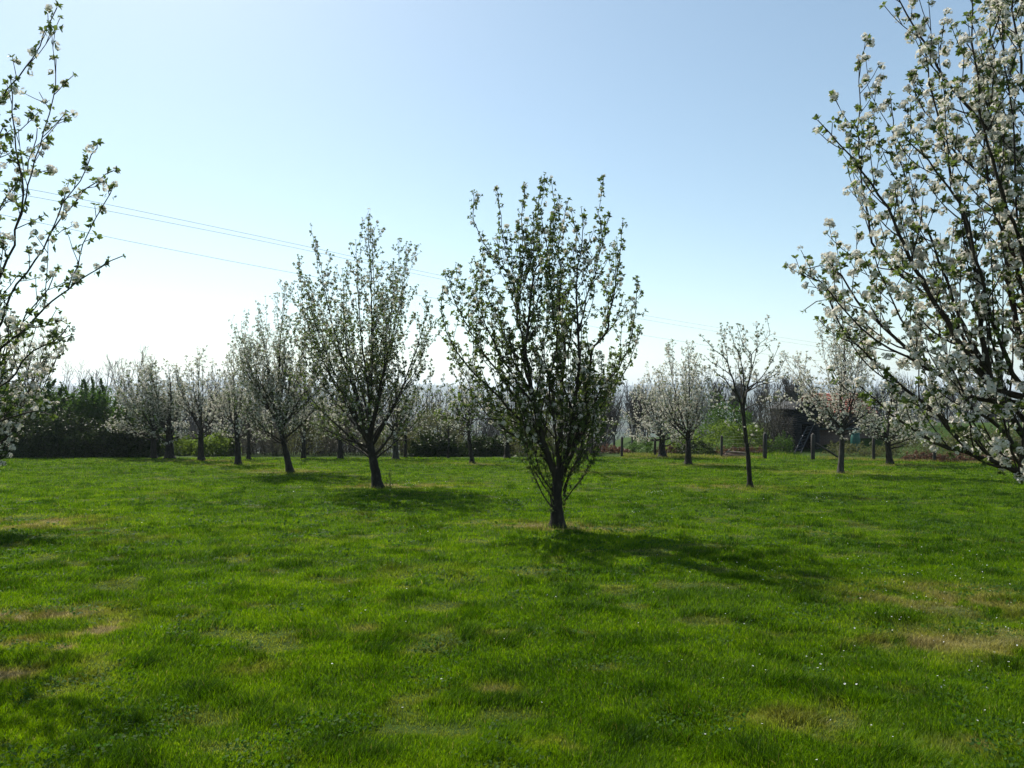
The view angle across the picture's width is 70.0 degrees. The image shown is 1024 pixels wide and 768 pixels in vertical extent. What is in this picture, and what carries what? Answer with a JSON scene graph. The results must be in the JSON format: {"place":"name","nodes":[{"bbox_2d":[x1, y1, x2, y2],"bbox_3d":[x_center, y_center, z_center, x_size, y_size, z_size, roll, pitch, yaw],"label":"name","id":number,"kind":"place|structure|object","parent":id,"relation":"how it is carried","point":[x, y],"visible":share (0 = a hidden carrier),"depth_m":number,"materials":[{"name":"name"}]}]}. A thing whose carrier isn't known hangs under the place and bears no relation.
{"place":"outdoors","nodes":[
{"label":"outdoors","id":0,"kind":"place"},
{"bbox_2d":[2,191,845,350],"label":"power cable","id":1,"kind":"object","parent":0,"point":[326,254],"visible":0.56,"depth_m":64.02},
{"bbox_2d":[0,214,911,370],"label":"power cable","id":2,"kind":"object","parent":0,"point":[313,276],"visible":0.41,"depth_m":60.81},
{"bbox_2d":[2,184,931,359],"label":"power cable","id":3,"kind":"object","parent":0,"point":[329,251],"visible":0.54,"depth_m":62.56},
{"bbox_2d":[0,378,1023,767],"bbox_3d":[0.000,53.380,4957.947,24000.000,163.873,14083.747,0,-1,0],"label":"ground","id":4,"kind":"structure","parent":0,"point":[602,456],"depth_m":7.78,"materials":[{"name":"green plant"}]},
{"bbox_2d":[0,404,35,457],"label":"bramble bush","id":5,"kind":"object","parent":4,"relation":"on","point":[20,438],"visible":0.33,"depth_m":34.98,"materials":[{"name":"green plant"}]},
{"bbox_2d":[6,329,56,396],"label":"bare tree","id":6,"kind":"object","parent":4,"relation":"on","point":[39,356],"visible":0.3,"depth_m":44.07,"materials":[{"name":"grey plant"}]},
{"bbox_2d":[0,308,68,467],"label":"apple tree","id":7,"kind":"object","parent":4,"relation":"on","point":[21,393],"visible":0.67,"depth_m":11.74,"materials":[{"name":"white plant"}]},
{"bbox_2d":[13,378,76,447],"bbox_3d":[-23.882,1.634,37.544,3.712,4.036,3.493,0,-1,0],"label":"evergreen bush","id":8,"kind":"object","parent":4,"relation":"on","point":[55,396],"visible":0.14,"depth_m":37.41,"materials":[{"name":"green plant"}]},
{"bbox_2d":[13,406,99,457],"bbox_3d":[-21.773,2.331,35.352,4.108,2.572,2.995,0,-1,0],"label":"bramble bush","id":9,"kind":"object","parent":4,"relation":"on","point":[58,434],"visible":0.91,"depth_m":34.67,"materials":[{"name":"green plant"}]},
{"bbox_2d":[0,0,125,422],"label":"apple tree","id":10,"kind":"object","parent":4,"relation":"on","point":[74,278],"visible":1,"depth_m":6.55,"materials":[{"name":"white plant"}]},
{"bbox_2d":[52,361,92,404],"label":"bare tree","id":11,"kind":"object","parent":4,"relation":"on","point":[67,377],"visible":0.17,"depth_m":46.77,"materials":[{"name":"grey plant"}]},
{"bbox_2d":[46,376,121,452],"bbox_3d":[-21.722,1.630,37.894,3.887,4.051,3.723,0,-1,0],"label":"evergreen bush","id":12,"kind":"object","parent":4,"relation":"on","point":[96,403],"visible":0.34,"depth_m":37.39,"materials":[{"name":"green plant"}]},
{"bbox_2d":[75,354,117,397],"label":"bare tree","id":13,"kind":"object","parent":4,"relation":"on","point":[96,375],"visible":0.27,"depth_m":44.95,"materials":[{"name":"grey plant"}]},
{"bbox_2d":[81,409,165,457],"bbox_3d":[-19.086,2.375,35.715,4.278,2.437,2.679,0,-1,0],"label":"bramble bush","id":14,"kind":"object","parent":4,"relation":"on","point":[106,443],"visible":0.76,"depth_m":35.03,"materials":[{"name":"green plant"}]},
{"bbox_2d":[103,346,155,406],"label":"bare tree","id":15,"kind":"object","parent":4,"relation":"on","point":[119,375],"visible":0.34,"depth_m":42.68,"materials":[{"name":"grey plant"}]},
{"bbox_2d":[105,397,172,455],"bbox_3d":[-19.367,1.818,37.555,3.590,3.626,3.435,0,-1,0],"label":"evergreen bush","id":16,"kind":"object","parent":4,"relation":"on","point":[118,411],"visible":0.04,"depth_m":36.98,"materials":[{"name":"green plant"}]},
{"bbox_2d":[104,352,179,458],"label":"apple tree","id":17,"kind":"object","parent":4,"relation":"on","point":[131,393],"visible":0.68,"depth_m":34.02,"materials":[{"name":"grey plant"}]},
{"bbox_2d":[128,357,194,458],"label":"apple tree","id":18,"kind":"object","parent":4,"relation":"on","point":[160,408],"visible":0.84,"depth_m":33.49,"materials":[{"name":"grey plant"}]},
{"bbox_2d":[160,433,196,454],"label":"spring bush","id":19,"kind":"object","parent":4,"relation":"on","point":[186,445],"visible":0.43,"depth_m":36.90,"materials":[{"name":"green plant"}]},
{"bbox_2d":[169,345,232,460],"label":"apple tree","id":20,"kind":"object","parent":4,"relation":"on","point":[194,405],"visible":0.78,"depth_m":31.82,"materials":[{"name":"grey plant"}]},
{"bbox_2d":[195,367,221,437],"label":"bare tree","id":21,"kind":"object","parent":4,"relation":"on","point":[209,401],"visible":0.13,"depth_m":45.90,"materials":[{"name":"grey plant"}]},
{"bbox_2d":[191,429,241,455],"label":"spring bush","id":22,"kind":"object","parent":4,"relation":"on","point":[218,444],"visible":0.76,"depth_m":36.54,"materials":[{"name":"green plant"}]},
{"bbox_2d":[206,375,235,429],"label":"bare tree","id":23,"kind":"object","parent":4,"relation":"on","point":[220,409],"visible":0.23,"depth_m":43.87,"materials":[{"name":"grey plant"}]},
{"bbox_2d":[199,343,268,464],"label":"apple tree","id":24,"kind":"object","parent":4,"relation":"on","point":[237,431],"visible":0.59,"depth_m":28.66,"materials":[{"name":"grey plant"}]},
{"bbox_2d":[227,387,274,458],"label":"apple tree","id":25,"kind":"object","parent":4,"relation":"on","point":[248,435],"visible":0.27,"depth_m":33.42,"materials":[{"name":"grey plant"}]},
{"bbox_2d":[224,416,288,455],"bbox_3d":[-12.981,2.556,37.607,3.274,2.239,3.079,0,-1,0],"label":"scrub bush","id":26,"kind":"object","parent":4,"relation":"on","point":[264,452],"visible":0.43,"depth_m":36.99,"materials":[{"name":"green plant"}]},
{"bbox_2d":[268,368,295,444],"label":"bare tree","id":27,"kind":"object","parent":4,"relation":"on","point":[275,415],"visible":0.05,"depth_m":46.94,"materials":[{"name":"plant"}]},
{"bbox_2d":[224,279,343,472],"bbox_3d":[-7.607,-0.226,24.061,3.818,6.597,4.006,0,-1,0],"label":"apple tree","id":28,"kind":"object","parent":4,"relation":"on","point":[264,390],"visible":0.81,"depth_m":23.57,"materials":[{"name":"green plant"}]},
{"bbox_2d":[272,417,334,455],"bbox_3d":[-10.854,2.559,37.749,3.456,2.308,2.973,0,-1,0],"label":"scrub bush","id":29,"kind":"object","parent":4,"relation":"on","point":[311,445],"visible":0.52,"depth_m":37.21,"materials":[{"name":"green plant"}]},
{"bbox_2d":[284,378,329,458],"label":"apple tree","id":30,"kind":"object","parent":4,"relation":"on","point":[303,441],"visible":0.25,"depth_m":33.67,"materials":[{"name":"grey plant"}]},
{"bbox_2d":[323,386,339,452],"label":"bare tree","id":31,"kind":"object","parent":4,"relation":"on","point":[329,411],"visible":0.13,"depth_m":42.90,"materials":[{"name":"plant"}]},
{"bbox_2d":[311,377,363,458],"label":"apple tree","id":32,"kind":"object","parent":4,"relation":"on","point":[340,451],"visible":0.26,"depth_m":33.59,"materials":[{"name":"grey plant"}]},
{"bbox_2d":[314,420,366,455],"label":"scrub bush","id":33,"kind":"object","parent":4,"relation":"on","point":[332,447],"visible":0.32,"depth_m":37.02,"materials":[{"name":"green plant"}]},
{"bbox_2d":[327,381,358,452],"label":"bare tree","id":34,"kind":"object","parent":4,"relation":"on","point":[342,415],"visible":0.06,"depth_m":46.87,"materials":[{"name":"plant"}]},
{"bbox_2d":[281,208,452,488],"bbox_3d":[-3.561,-0.717,18.372,4.080,6.911,3.919,0,-1,0],"label":"apple tree","id":35,"kind":"object","parent":4,"relation":"on","point":[371,384],"visible":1,"depth_m":17.90,"materials":[{"name":"green plant"}]},
{"bbox_2d":[359,393,392,437],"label":"bare tree","id":36,"kind":"object","parent":4,"relation":"on","point":[385,413],"visible":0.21,"depth_m":43.84,"materials":[{"name":"plant"}]},
{"bbox_2d":[384,468,392,484],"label":"sapling","id":37,"kind":"object","parent":4,"relation":"on","point":[390,478],"visible":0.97,"depth_m":18.25,"materials":[{"name":"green plant"}]},
{"bbox_2d":[359,419,418,454],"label":"scrub bush","id":38,"kind":"object","parent":4,"relation":"on","point":[378,443],"visible":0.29,"depth_m":37.20,"materials":[{"name":"green plant"}]},
{"bbox_2d":[388,392,415,451],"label":"bare tree","id":39,"kind":"object","parent":4,"relation":"on","point":[403,421],"visible":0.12,"depth_m":42.92,"materials":[{"name":"plant"}]},
{"bbox_2d":[372,370,432,458],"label":"apple tree","id":40,"kind":"object","parent":4,"relation":"on","point":[395,454],"visible":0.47,"depth_m":33.09,"materials":[{"name":"white plant"}]},
{"bbox_2d":[392,380,427,456],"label":"apple tree","id":41,"kind":"object","parent":4,"relation":"on","point":[405,447],"visible":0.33,"depth_m":34.50,"materials":[{"name":"grey plant"}]},
{"bbox_2d":[410,383,443,432],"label":"bare tree","id":42,"kind":"object","parent":4,"relation":"on","point":[427,396],"visible":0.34,"depth_m":45.98,"materials":[{"name":"plant"}]},
{"bbox_2d":[403,396,466,447],"bbox_3d":[-4.122,2.211,39.369,3.980,3.282,3.792,0,-1,0],"label":"willow bush","id":43,"kind":"object","parent":4,"relation":"on","point":[453,432],"visible":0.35,"depth_m":38.93,"materials":[{"name":"grey plant"}]},
{"bbox_2d":[408,430,463,456],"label":"bramble bush","id":44,"kind":"object","parent":4,"relation":"on","point":[433,445],"visible":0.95,"depth_m":36.02,"materials":[{"name":"green plant"}]},
{"bbox_2d":[428,386,453,434],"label":"bare tree","id":45,"kind":"object","parent":4,"relation":"on","point":[440,405],"visible":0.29,"depth_m":43.95,"materials":[{"name":"grey plant"}]},
{"bbox_2d":[428,406,466,457],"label":"apple tree","id":46,"kind":"object","parent":4,"relation":"on","point":[447,431],"visible":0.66,"depth_m":34.22,"materials":[{"name":"grey plant"}]},
{"bbox_2d":[439,366,488,462],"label":"apple tree","id":47,"kind":"object","parent":4,"relation":"on","point":[468,431],"visible":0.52,"depth_m":29.53,"materials":[{"name":"grey plant"}]},
{"bbox_2d":[453,389,475,438],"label":"bare tree","id":48,"kind":"object","parent":4,"relation":"on","point":[463,414],"visible":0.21,"depth_m":43.98,"materials":[{"name":"grey plant"}]},
{"bbox_2d":[457,434,514,455],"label":"bramble bush","id":49,"kind":"object","parent":4,"relation":"on","point":[482,445],"visible":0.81,"depth_m":36.24,"materials":[{"name":"green plant"}]},
{"bbox_2d":[475,392,496,436],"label":"bare tree","id":50,"kind":"object","parent":4,"relation":"on","point":[490,430],"visible":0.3,"depth_m":43.00,"materials":[{"name":"grey plant"}]},
{"bbox_2d":[498,374,522,433],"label":"bare tree","id":51,"kind":"object","parent":4,"relation":"on","point":[512,404],"visible":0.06,"depth_m":44.99,"materials":[{"name":"grey plant"}]},
{"bbox_2d":[493,393,528,458],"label":"apple tree","id":52,"kind":"object","parent":4,"relation":"on","point":[506,450],"visible":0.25,"depth_m":34.11,"materials":[{"name":"grey plant"}]},
{"bbox_2d":[0,494,1023,767],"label":"clover","id":53,"kind":"object","parent":4,"relation":"on","point":[316,726],"visible":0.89,"depth_m":5.71,"materials":[{"name":"green plant"}]},
{"bbox_2d":[24,370,1023,452],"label":"distant wood","id":54,"kind":"object","parent":4,"relation":"on","point":[192,425],"visible":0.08,"depth_m":72.62,"materials":[{"name":"grey plant"}]},
{"bbox_2d":[502,430,562,455],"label":"scrub bush","id":55,"kind":"object","parent":4,"relation":"on","point":[521,449],"visible":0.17,"depth_m":36.39,"materials":[{"name":"green plant"}]},
{"bbox_2d":[433,172,647,528],"bbox_3d":[0.462,-0.408,11.184,3.300,5.546,2.306,0,-1,0],"label":"apple tree","id":56,"kind":"object","parent":4,"relation":"on","point":[578,412],"visible":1,"depth_m":11.10,"materials":[{"name":"green plant"}]},
{"bbox_2d":[543,399,571,435],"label":"bare tree","id":57,"kind":"object","parent":4,"relation":"on","point":[555,419],"visible":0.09,"depth_m":43.99,"materials":[{"name":"grey plant"}]},
{"bbox_2d":[103,468,1023,736],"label":"daisies","id":58,"kind":"object","parent":4,"relation":"on","point":[744,623],"visible":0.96,"depth_m":5.72,"materials":[{"name":"white plant"}]},
{"bbox_2d":[563,434,602,454],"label":"scrub bush","id":59,"kind":"object","parent":4,"relation":"on","point":[589,450],"visible":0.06,"depth_m":36.85,"materials":[{"name":"green plant"}]},
{"bbox_2d":[565,415,612,459],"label":"apple tree","id":60,"kind":"object","parent":4,"relation":"on","point":[587,458],"visible":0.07,"depth_m":32.61,"materials":[{"name":"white plant"}]},
{"bbox_2d":[555,345,624,470],"bbox_3d":[2.479,0.875,24.398,2.292,4.395,2.344,-1,-1,35],"label":"apple tree","id":61,"kind":"object","parent":4,"relation":"on","point":[611,423],"visible":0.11,"depth_m":24.34,"materials":[{"name":"white plant"}]},
{"bbox_2d":[597,393,613,445],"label":"bare tree","id":62,"kind":"object","parent":4,"relation":"on","point":[607,423],"visible":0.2,"depth_m":42.87,"materials":[{"name":"grey plant"}]},
{"bbox_2d":[590,444,633,453],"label":"bracken clump","id":63,"kind":"object","parent":4,"relation":"on","point":[613,449],"visible":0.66,"depth_m":37.96,"materials":[{"name":"brown plant"}]},
{"bbox_2d":[603,392,625,444],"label":"bare tree","id":64,"kind":"object","parent":4,"relation":"on","point":[610,414],"visible":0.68,"depth_m":41.85,"materials":[{"name":"grey plant"}]},
{"bbox_2d":[622,380,647,444],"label":"bare tree","id":65,"kind":"object","parent":4,"relation":"on","point":[628,408],"visible":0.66,"depth_m":43.90,"materials":[{"name":"grey plant"}]},
{"bbox_2d":[626,441,657,453],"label":"bush","id":66,"kind":"object","parent":4,"relation":"on","point":[647,446],"visible":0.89,"depth_m":38.03,"materials":[{"name":"green plant"}]},
{"bbox_2d":[636,382,658,452],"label":"bare tree","id":67,"kind":"object","parent":4,"relation":"on","point":[640,414],"visible":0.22,"depth_m":42.89,"materials":[{"name":"grey plant"}]},
{"bbox_2d":[620,361,688,456],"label":"apple tree","id":68,"kind":"object","parent":4,"relation":"on","point":[658,424],"visible":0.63,"depth_m":35.21,"materials":[{"name":"white plant"}]},
{"bbox_2d":[652,445,680,453],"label":"bracken clump","id":69,"kind":"object","parent":4,"relation":"on","point":[670,447],"visible":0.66,"depth_m":38.00,"materials":[{"name":"brown plant"}]},
{"bbox_2d":[657,385,687,434],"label":"bare tree","id":70,"kind":"object","parent":4,"relation":"on","point":[674,406],"visible":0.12,"depth_m":44.95,"materials":[{"name":"grey plant"}]},
{"bbox_2d":[591,432,766,458],"bbox_3d":[7.969,3.007,35.370,8.204,1.518,1.299,0,-1,16],"label":"wire fence","id":71,"kind":"object","parent":4,"relation":"on","point":[764,445],"visible":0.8,"depth_m":35.31,"materials":[{"name":"grey metal"}]},
{"bbox_2d":[649,338,718,463],"bbox_3d":[6.847,0.746,28.984,2.959,5.147,2.833,1,-1,-44],"label":"apple tree","id":72,"kind":"object","parent":4,"relation":"on","point":[690,415],"visible":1,"depth_m":28.69,"materials":[{"name":"white plant"}]},
{"bbox_2d":[665,429,712,453],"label":"spring bush","id":73,"kind":"object","parent":4,"relation":"on","point":[695,440],"visible":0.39,"depth_m":38.55,"materials":[{"name":"green plant"}]},
{"bbox_2d":[674,440,718,454],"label":"bramble bush","id":74,"kind":"object","parent":4,"relation":"on","point":[682,448],"visible":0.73,"depth_m":37.77,"materials":[{"name":"green plant"}]},
{"bbox_2d":[695,380,725,440],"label":"bare tree","id":75,"kind":"object","parent":4,"relation":"on","point":[711,396],"visible":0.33,"depth_m":47.89,"materials":[{"name":"grey plant"}]},
{"bbox_2d":[702,418,744,450],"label":"spring bush","id":76,"kind":"object","parent":4,"relation":"on","point":[719,430],"visible":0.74,"depth_m":39.47,"materials":[{"name":"green plant"}]},
{"bbox_2d":[694,387,763,449],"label":"evergreen bush","id":77,"kind":"object","parent":4,"relation":"on","point":[713,421],"visible":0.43,"depth_m":42.69,"materials":[{"name":"green plant"}]},
{"bbox_2d":[715,445,767,453],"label":"bracken clump","id":78,"kind":"object","parent":4,"relation":"on","point":[734,448],"visible":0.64,"depth_m":37.83,"materials":[{"name":"brown plant"}]},
{"bbox_2d":[698,314,793,487],"bbox_3d":[5.894,0.530,18.188,2.839,4.416,1.771,0,-1,-16],"label":"apple tree","id":79,"kind":"object","parent":4,"relation":"on","point":[744,433],"visible":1,"depth_m":18.10,"materials":[{"name":"white plant"}]},
{"bbox_2d":[735,424,772,452],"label":"spring bush","id":80,"kind":"object","parent":4,"relation":"on","point":[759,435],"visible":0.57,"depth_m":39.12,"materials":[{"name":"green plant"}]},
{"bbox_2d":[738,383,803,450],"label":"scrub bush","id":81,"kind":"object","parent":4,"relation":"on","point":[780,429],"visible":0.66,"depth_m":41.12,"materials":[{"name":"green plant"}]},
{"bbox_2d":[755,373,792,418],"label":"bare tree","id":82,"kind":"object","parent":4,"relation":"on","point":[768,388],"visible":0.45,"depth_m":46.14,"materials":[{"name":"grey plant"}]},
{"bbox_2d":[770,432,794,452],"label":"evergreen bush","id":83,"kind":"object","parent":4,"relation":"on","point":[785,443],"visible":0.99,"depth_m":38.99,"materials":[{"name":"green plant"}]},
{"bbox_2d":[795,424,813,452],"bbox_3d":[15.904,2.980,39.802,1.563,1.581,0.252,1,-1,-35],"label":"ladder","id":84,"kind":"object","parent":4,"relation":"on","point":[804,439],"visible":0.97,"depth_m":39.78,"materials":[{"name":"metal"}]},
{"bbox_2d":[768,393,883,450],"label":"shed","id":85,"kind":"structure","parent":4,"relation":"on","point":[801,422],"depth_m":40.75,"materials":[{"name":"wood"}]},
{"bbox_2d":[776,299,902,472],"bbox_3d":[10.472,0.125,23.509,3.712,5.815,3.520,0,-1,20],"label":"apple tree","id":86,"kind":"object","parent":4,"relation":"on","point":[815,401],"visible":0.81,"depth_m":23.48,"materials":[{"name":"white plant"}]},
{"bbox_2d":[819,440,882,456],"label":"bush","id":87,"kind":"object","parent":4,"relation":"on","point":[862,452],"visible":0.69,"depth_m":36.08,"materials":[{"name":"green plant"}]},
{"bbox_2d":[850,429,859,450],"bbox_3d":[18.106,2.963,38.552,0.480,1.148,0.480,0,-1,0],"label":"water butt","id":88,"kind":"object","parent":4,"relation":"on","point":[855,437],"visible":0.56,"depth_m":38.36,"materials":[{"name":"green plastic"}]},
{"bbox_2d":[882,420,910,431],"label":"evergreen bush","id":89,"kind":"object","parent":4,"relation":"on","point":[883,424],"visible":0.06,"depth_m":41.97,"materials":[{"name":"green plant"}]},
{"bbox_2d":[853,365,949,464],"bbox_3d":[15.163,1.260,28.776,3.593,4.070,3.446,0,-1,0],"label":"apple tree","id":90,"kind":"object","parent":4,"relation":"on","point":[892,435],"visible":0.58,"depth_m":28.73,"materials":[{"name":"white plant"}]},
{"bbox_2d":[781,0,1023,484],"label":"apple tree","id":91,"kind":"object","parent":4,"relation":"on","point":[995,126],"visible":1,"depth_m":6.35,"materials":[{"name":"white plant"}]},
{"bbox_2d":[869,438,947,456],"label":"bush","id":92,"kind":"object","parent":4,"relation":"on","point":[924,448],"visible":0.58,"depth_m":35.55,"materials":[{"name":"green plant"}]},
{"bbox_2d":[811,433,1020,460],"bbox_3d":[17.217,2.811,30.273,9.201,1.515,1.360,-1,-1,44],"label":"wire fence","id":93,"kind":"object","parent":4,"relation":"on","point":[813,444],"visible":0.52,"depth_m":32.73,"materials":[{"name":"grey metal"}]},
{"bbox_2d":[898,375,937,417],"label":"bare tree","id":94,"kind":"object","parent":4,"relation":"on","point":[901,389],"visible":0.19,"depth_m":44.94,"materials":[{"name":"grey plant"}]},
{"bbox_2d":[899,450,938,460],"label":"bracken clump","id":95,"kind":"object","parent":4,"relation":"on","point":[920,457],"visible":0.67,"depth_m":31.49,"materials":[{"name":"brown plant"}]},
{"bbox_2d":[936,392,956,426],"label":"bare tree","id":96,"kind":"object","parent":4,"relation":"on","point":[949,407],"visible":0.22,"depth_m":43.86,"materials":[{"name":"grey plant"}]},
{"bbox_2d":[936,452,985,461],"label":"bracken clump","id":97,"kind":"object","parent":4,"relation":"on","point":[962,457],"visible":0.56,"depth_m":30.38,"materials":[{"name":"brown plant"}]},
{"bbox_2d":[943,394,978,412],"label":"bare tree","id":98,"kind":"object","parent":4,"relation":"on","point":[954,411],"visible":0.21,"depth_m":52.03,"materials":[{"name":"grey plant"}]},
{"bbox_2d":[936,421,1023,453],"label":"scrub bush","id":99,"kind":"object","parent":4,"relation":"on","point":[992,434],"visible":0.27,"depth_m":37.71,"materials":[{"name":"green plant"}]},
{"bbox_2d":[0,0,1023,389],"label":"sky","id":100,"kind":"structure","parent":0,"point":[272,119],"materials":[{"name":"blue"}]},
{"bbox_2d":[194,450,1023,530],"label":"verge grass","id":101,"kind":"structure","parent":0,"point":[781,455],"depth_m":33.66,"materials":[{"name":"green plant"}]},
{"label":"log","id":102,"kind":"object","parent":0,"visible":0},
{"bbox_2d":[726,451,745,453],"bbox_3d":[10.784,3.286,35.092,0.995,0.162,0.101,0,-1,-3],"label":"log","id":103,"kind":"object","parent":102,"relation":"on","point":[735,452],"visible":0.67,"depth_m":35.05,"materials":[{"name":"grey wood"}]}
]}

